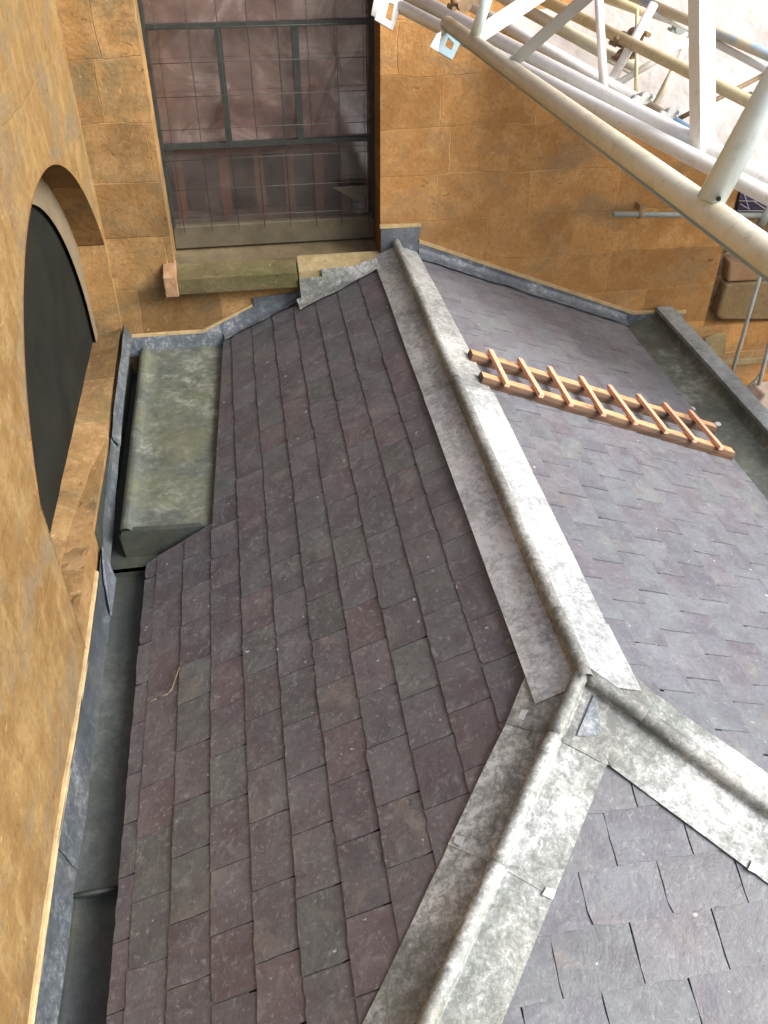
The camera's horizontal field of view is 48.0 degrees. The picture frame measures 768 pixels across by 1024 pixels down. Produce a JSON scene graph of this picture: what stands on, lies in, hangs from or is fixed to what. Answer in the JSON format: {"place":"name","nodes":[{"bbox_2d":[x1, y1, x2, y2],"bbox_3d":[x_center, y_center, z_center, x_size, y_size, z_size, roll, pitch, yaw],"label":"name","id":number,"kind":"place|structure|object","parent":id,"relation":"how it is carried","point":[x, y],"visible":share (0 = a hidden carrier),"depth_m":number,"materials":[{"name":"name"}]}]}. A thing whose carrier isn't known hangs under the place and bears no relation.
{"place":"outdoors","nodes":[
{"label":"outdoors","id":0,"kind":"place"},
{"bbox_2d":[371,0,767,206],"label":"lattice beam","id":1,"kind":"structure","parent":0,"point":[696,145],"depth_m":2.68,"materials":[{"name":"white metal"}]},
{"bbox_2d":[430,0,767,281],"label":"lattice beam","id":2,"kind":"structure","parent":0,"point":[708,211],"depth_m":1.48,"materials":[{"name":"beige metal"}]},
{"bbox_2d":[447,0,479,11],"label":"scaffold coupler","id":3,"kind":"object","parent":2,"relation":"attached to","point":[461,5],"visible":0.97,"depth_m":2.89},
{"bbox_2d":[731,275,761,371],"bbox_3d":[2.377,-1.196,5.688,0.026,0.885,0.025,-5,39,-7],"label":"standing pipe","id":4,"kind":"object","parent":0,"point":[749,312],"visible":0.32,"depth_m":5.64,"materials":[{"name":"grey metal"}]},
{"bbox_2d":[748,382,767,409],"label":"stone block","id":5,"kind":"object","parent":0,"point":[760,393],"visible":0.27,"depth_m":5.93,"materials":[{"name":"stone"}]},
{"bbox_2d":[747,373,759,387],"bbox_3d":[2.558,-0.892,6.009,0.131,0.190,0.018,-5,39,-7],"label":"standing pipe","id":6,"kind":"object","parent":5,"relation":"on","point":[753,381],"visible":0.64,"depth_m":5.99,"materials":[{"name":"grey metal"}]},
{"bbox_2d":[757,343,767,385],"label":"standing pipe","id":7,"kind":"object","parent":5,"relation":"on","point":[762,370],"visible":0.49,"depth_m":5.89,"materials":[{"name":"grey metal"}]},
{"label":"ground","id":8,"kind":"structure","parent":0,"visible":0},
{"bbox_2d":[0,0,122,1023],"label":"stone wall","id":9,"kind":"structure","parent":8,"relation":"on","point":[59,365],"depth_m":3.32,"materials":[{"name":"stone"}]},
{"bbox_2d":[28,325,133,1023],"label":"wall flashing","id":10,"kind":"object","parent":9,"relation":"attached to","point":[48,981],"depth_m":3.19,"materials":[{"name":"grey metal"}]},
{"bbox_2d":[55,0,737,373],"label":"back stone wall","id":11,"kind":"structure","parent":8,"relation":"on","point":[471,154],"depth_m":5.03,"materials":[{"name":"stone"}]},
{"bbox_2d":[130,291,300,356],"bbox_3d":[-1.033,-1.154,5.315,1.122,0.378,0.081,-5,39,-7],"label":"back flashing","id":12,"kind":"object","parent":11,"relation":"attached to","point":[232,324],"visible":0.9,"depth_m":5.34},
{"bbox_2d":[142,0,369,149],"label":"blind","id":13,"kind":"object","parent":11,"relation":"hanging from","point":[177,80],"visible":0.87,"depth_m":4.79,"materials":[{"name":"beige fabric"}]},
{"bbox_2d":[137,0,374,248],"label":"window","id":14,"kind":"structure","parent":11,"relation":"in","point":[358,226],"depth_m":4.99,"materials":[{"name":"brown metal"}]},
{"bbox_2d":[165,141,369,223],"bbox_3d":[-0.700,-1.986,5.365,2.428,0.750,0.190,-5,39,-7],"label":"panelling","id":15,"kind":"object","parent":11,"relation":"attached to","point":[219,174],"visible":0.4,"depth_m":5.34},
{"bbox_2d":[163,251,378,296],"bbox_3d":[-0.657,-1.433,5.159,1.292,0.168,0.143,-5,39,-7],"label":"window sill","id":16,"kind":"structure","parent":11,"relation":"attached to","point":[224,276],"depth_m":5.12,"materials":[{"name":"stone"}]},
{"bbox_2d":[379,223,686,325],"bbox_3d":[1.013,-1.450,5.454,2.086,0.813,0.129,-5,39,-7],"label":"back flashing","id":17,"kind":"object","parent":11,"relation":"attached to","point":[406,235],"visible":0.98,"depth_m":5.41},
{"bbox_2d":[612,202,767,225],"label":"wall pipe","id":18,"kind":"object","parent":11,"relation":"attached to","point":[762,217],"depth_m":5.27,"materials":[{"name":"grey metal"}]},
{"bbox_2d":[656,306,767,434],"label":"parapet","id":19,"kind":"structure","parent":8,"relation":"on","point":[737,389],"depth_m":5.13,"materials":[{"name":"stone"}]},
{"bbox_2d":[701,318,767,386],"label":"wall extension","id":20,"kind":"object","parent":8,"relation":"on","point":[755,342],"depth_m":6.04,"materials":[{"name":"stone"}]},
{"bbox_2d":[703,333,726,355],"bbox_3d":[2.308,-1.164,6.021,0.189,0.176,0.033,-5,39,-6],"label":"patch stone","id":21,"kind":"object","parent":20,"relation":"attached to","point":[716,343],"visible":0.74,"depth_m":5.99,"materials":[{"name":"beige stone"}]},
{"bbox_2d":[710,279,767,318],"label":"corner stone","id":22,"kind":"object","parent":20,"relation":"on","point":[731,299],"visible":0.88,"depth_m":5.83,"materials":[{"name":"beige stone"}]},
{"bbox_2d":[722,256,763,281],"bbox_3d":[2.538,-1.648,5.784,0.566,0.159,0.129,-5,39,-7],"label":"corner stone","id":23,"kind":"object","parent":22,"relation":"on","point":[735,269],"visible":0.59,"depth_m":5.72,"materials":[{"name":"brown stone"}]},
{"bbox_2d":[722,357,767,364],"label":"pale course","id":24,"kind":"object","parent":20,"relation":"attached to","point":[753,360],"visible":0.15,"depth_m":6.13,"materials":[{"name":"beige stone"}]},
{"bbox_2d":[705,191,767,319],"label":"rubble wall","id":25,"kind":"structure","parent":8,"relation":"on","point":[710,314],"depth_m":5.77,"materials":[{"name":"stone"}]},
{"bbox_2d":[512,0,767,167],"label":"scaffold sheeting","id":26,"kind":"object","parent":25,"relation":"attached to","point":[746,19],"visible":0.3,"depth_m":4.40,"materials":[{"name":"white plastic"}]},
{"bbox_2d":[539,0,751,106],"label":"scaffold tube","id":27,"kind":"object","parent":26,"relation":"on","point":[681,68],"visible":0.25,"depth_m":3.65,"materials":[{"name":"beige metal"}]},
{"bbox_2d":[495,0,641,78],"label":"scaffold tube","id":28,"kind":"object","parent":27,"relation":"attached to","point":[508,2],"visible":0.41,"depth_m":4.18,"materials":[{"name":"beige metal"}]},
{"bbox_2d":[611,49,634,60],"bbox_3d":[1.071,-2.014,3.795,0.125,0.061,0.056,-5,39,-7],"label":"scaffold coupler","id":29,"kind":"object","parent":27,"relation":"attached to","point":[617,55],"visible":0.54,"depth_m":3.79,"materials":[{"name":"brown metal"}]},
{"bbox_2d":[609,27,650,48],"bbox_3d":[1.081,-2.084,3.793,0.164,0.080,0.073,-5,39,-7],"label":"scaffold coupler","id":30,"kind":"object","parent":27,"relation":"attached to","point":[630,31],"visible":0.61,"depth_m":3.78,"materials":[{"name":"brown metal"}]},
{"bbox_2d":[512,0,642,70],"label":"scaffold tube","id":31,"kind":"object","parent":30,"relation":"attached to","point":[570,32],"visible":0.5,"depth_m":4.00,"materials":[{"name":"beige metal"}]},
{"bbox_2d":[469,1,719,143],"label":"lattice beam","id":32,"kind":"structure","parent":30,"relation":"attached to","point":[550,50],"depth_m":3.76,"materials":[{"name":"white metal"}]},
{"bbox_2d":[603,0,645,16],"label":"scaffold tube","id":33,"kind":"object","parent":32,"relation":"attached to","point":[627,6],"visible":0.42,"depth_m":4.23,"materials":[{"name":"beige metal"}]},
{"bbox_2d":[631,91,655,104],"bbox_3d":[1.055,-1.695,3.545,0.109,0.054,0.049,-5,39,-7],"label":"scaffold coupler","id":34,"kind":"object","parent":32,"relation":"hanging from","point":[643,97],"visible":0.64,"depth_m":3.54,"materials":[{"name":"silver metal"}]},
{"bbox_2d":[658,107,681,119],"bbox_3d":[1.145,-1.607,3.495,0.109,0.053,0.048,-5,39,-7],"label":"scaffold coupler","id":35,"kind":"object","parent":32,"relation":"attached to","point":[670,112],"visible":0.47,"depth_m":3.48,"materials":[{"name":"silver metal"}]},
{"bbox_2d":[628,0,767,61],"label":"scaffold tube","id":36,"kind":"object","parent":32,"relation":"attached to","point":[729,38],"visible":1,"depth_m":3.94,"materials":[{"name":"beige metal"}]},
{"bbox_2d":[652,11,687,30],"bbox_3d":[1.371,-2.337,4.100,0.231,0.095,0.036,8,40,10],"label":"scaffold tube","id":37,"kind":"object","parent":36,"relation":"attached to","point":[658,16],"visible":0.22,"depth_m":4.09,"materials":[{"name":"white metal"}]},
{"bbox_2d":[716,39,766,72],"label":"scaffold tube","id":38,"kind":"object","parent":36,"relation":"attached to","point":[741,57],"visible":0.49,"depth_m":3.94,"materials":[{"name":"white metal"}]},
{"bbox_2d":[678,72,763,119],"bbox_3d":[1.531,-1.881,3.900,0.418,0.177,0.021,-11,40,-14],"label":"scaffold tube","id":39,"kind":"object","parent":38,"relation":"attached to","point":[720,97],"visible":0.31,"depth_m":3.89,"materials":[{"name":"brown metal"}]},
{"bbox_2d":[667,26,687,34],"bbox_3d":[1.460,-2.362,4.194,0.140,0.067,0.066,-5,39,-7],"label":"scaffold coupler","id":40,"kind":"object","parent":27,"relation":"attached to","point":[677,30],"visible":0.38,"depth_m":4.19,"materials":[{"name":"silver metal"}]},
{"bbox_2d":[735,192,766,212],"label":"window","id":41,"kind":"structure","parent":25,"relation":"attached to","point":[745,204],"depth_m":5.44,"materials":[{"name":"purple glass"}]},
{"bbox_3d":[0.480,2.436,5.184,2.940,4.700,5.199,-5,39,-7],"label":"building body","id":42,"kind":"object","parent":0,"visible":0},
{"bbox_2d":[49,373,158,1023],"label":"lead gutter","id":43,"kind":"object","parent":42,"relation":"on","point":[85,992],"visible":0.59,"depth_m":3.15,"materials":[{"name":"grey metal"}]},
{"bbox_2d":[119,346,222,557],"bbox_3d":[-1.090,-0.413,4.782,0.600,0.232,1.770,-5,39,-7],"label":"lead covered box","id":44,"kind":"object","parent":42,"relation":"on","point":[168,500],"visible":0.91,"depth_m":4.54,"materials":[{"name":"grey metal"}]},
{"bbox_2d":[106,239,767,1023],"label":"slate roof","id":45,"kind":"structure","parent":42,"relation":"on","point":[458,715],"depth_m":2.88,"materials":[{"name":"grey stone"}]},
{"bbox_2d":[147,667,179,703],"bbox_3d":[-0.849,0.694,3.383,0.060,0.066,0.176,28,47,30],"label":"dry stalk","id":46,"kind":"object","parent":45,"relation":"on","point":[169,691],"visible":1,"depth_m":3.36,"materials":[{"name":"plant"}]},
{"bbox_2d":[296,258,379,308],"bbox_3d":[-0.275,-1.362,5.151,0.503,0.261,0.095,-5,39,-7],"label":"sill lead flap","id":47,"kind":"object","parent":45,"relation":"on","point":[328,282],"visible":1,"depth_m":5.16,"materials":[{"name":"grey metal"}]},
{"bbox_2d":[468,349,734,459],"bbox_3d":[1.117,-0.536,4.363,1.392,0.571,0.365,-4,39,-5],"label":"roof ladder","id":48,"kind":"object","parent":45,"relation":"on","point":[566,402],"visible":1,"depth_m":4.31,"materials":[{"name":"brown wood"}]},
{"bbox_2d":[626,311,767,499],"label":"gutter","id":49,"kind":"object","parent":45,"relation":"on","point":[709,397],"visible":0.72,"depth_m":5.02,"materials":[{"name":"grey metal"}]}
]}

